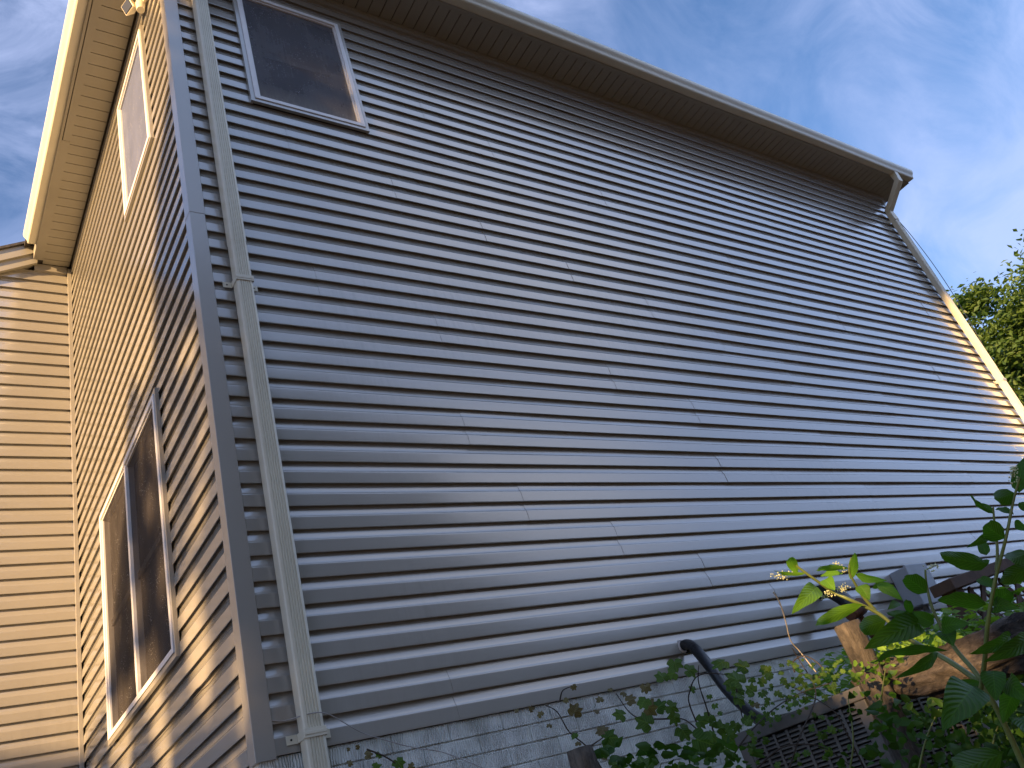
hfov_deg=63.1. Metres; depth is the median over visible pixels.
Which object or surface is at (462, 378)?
house
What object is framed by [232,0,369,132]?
window
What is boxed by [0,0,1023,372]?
sky
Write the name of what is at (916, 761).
weed
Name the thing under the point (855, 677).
weed
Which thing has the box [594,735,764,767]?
weed
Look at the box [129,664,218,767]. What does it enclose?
cable
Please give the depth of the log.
2.67 m
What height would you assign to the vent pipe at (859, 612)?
0.442 m
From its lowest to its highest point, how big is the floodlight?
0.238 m
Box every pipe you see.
[677,639,773,724]
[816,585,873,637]
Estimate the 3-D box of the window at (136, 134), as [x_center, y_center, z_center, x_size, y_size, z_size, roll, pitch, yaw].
[-2.601,-1.803,5.765,0.057,1.135,0.783,5,-36,-35]
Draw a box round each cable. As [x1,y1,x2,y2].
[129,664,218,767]
[272,712,482,767]
[900,222,1023,406]
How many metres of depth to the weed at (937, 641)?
2.91 m
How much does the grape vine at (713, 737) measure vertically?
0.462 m
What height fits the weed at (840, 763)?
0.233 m
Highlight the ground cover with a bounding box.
[787,582,1023,711]
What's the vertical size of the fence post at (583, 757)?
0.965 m
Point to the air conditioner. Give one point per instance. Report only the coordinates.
(786, 729)
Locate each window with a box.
[99,387,180,745]
[117,24,155,221]
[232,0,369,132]
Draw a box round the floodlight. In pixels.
[121,0,146,15]
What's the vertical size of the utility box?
1.020 m
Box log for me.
[850,612,1023,700]
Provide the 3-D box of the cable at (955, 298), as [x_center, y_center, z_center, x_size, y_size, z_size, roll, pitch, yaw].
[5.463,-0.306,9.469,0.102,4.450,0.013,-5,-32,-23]
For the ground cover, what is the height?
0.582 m
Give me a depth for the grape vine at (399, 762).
2.75 m
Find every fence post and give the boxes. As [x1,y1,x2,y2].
[567,745,599,767]
[834,619,928,767]
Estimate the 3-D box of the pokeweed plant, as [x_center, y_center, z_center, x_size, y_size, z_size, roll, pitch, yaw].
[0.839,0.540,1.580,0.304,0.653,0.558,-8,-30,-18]
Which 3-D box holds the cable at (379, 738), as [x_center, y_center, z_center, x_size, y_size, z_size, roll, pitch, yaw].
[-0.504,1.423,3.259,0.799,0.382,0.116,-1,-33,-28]
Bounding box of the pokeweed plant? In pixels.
[770,458,1023,767]
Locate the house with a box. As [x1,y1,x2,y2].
[0,0,1023,767]
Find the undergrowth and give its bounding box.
[882,674,1023,767]
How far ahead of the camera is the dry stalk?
3.30 m
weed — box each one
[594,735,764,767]
[822,690,884,767]
[850,660,900,700]
[862,694,1023,767]
[872,630,963,667]
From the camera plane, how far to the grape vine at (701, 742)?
3.06 m
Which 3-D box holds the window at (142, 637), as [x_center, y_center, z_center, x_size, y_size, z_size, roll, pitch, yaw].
[-2.206,1.104,4.875,0.057,1.526,1.633,5,-36,-35]
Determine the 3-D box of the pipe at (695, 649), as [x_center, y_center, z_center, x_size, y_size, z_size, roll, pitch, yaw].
[1.100,1.482,4.071,0.080,0.696,0.764,-5,-31,-22]
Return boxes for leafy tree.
[946,229,1023,405]
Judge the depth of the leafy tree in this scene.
20.17 m
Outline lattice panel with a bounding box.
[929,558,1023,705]
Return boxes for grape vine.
[346,744,414,767]
[514,658,770,767]
[706,648,864,767]
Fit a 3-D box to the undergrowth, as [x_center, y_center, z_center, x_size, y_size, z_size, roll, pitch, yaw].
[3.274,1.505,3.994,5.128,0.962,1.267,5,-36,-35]
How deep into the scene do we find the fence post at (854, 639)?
2.88 m
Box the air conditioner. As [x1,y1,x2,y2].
[735,685,1008,767]
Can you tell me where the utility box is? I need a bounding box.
[890,563,983,711]
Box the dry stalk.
[773,592,815,671]

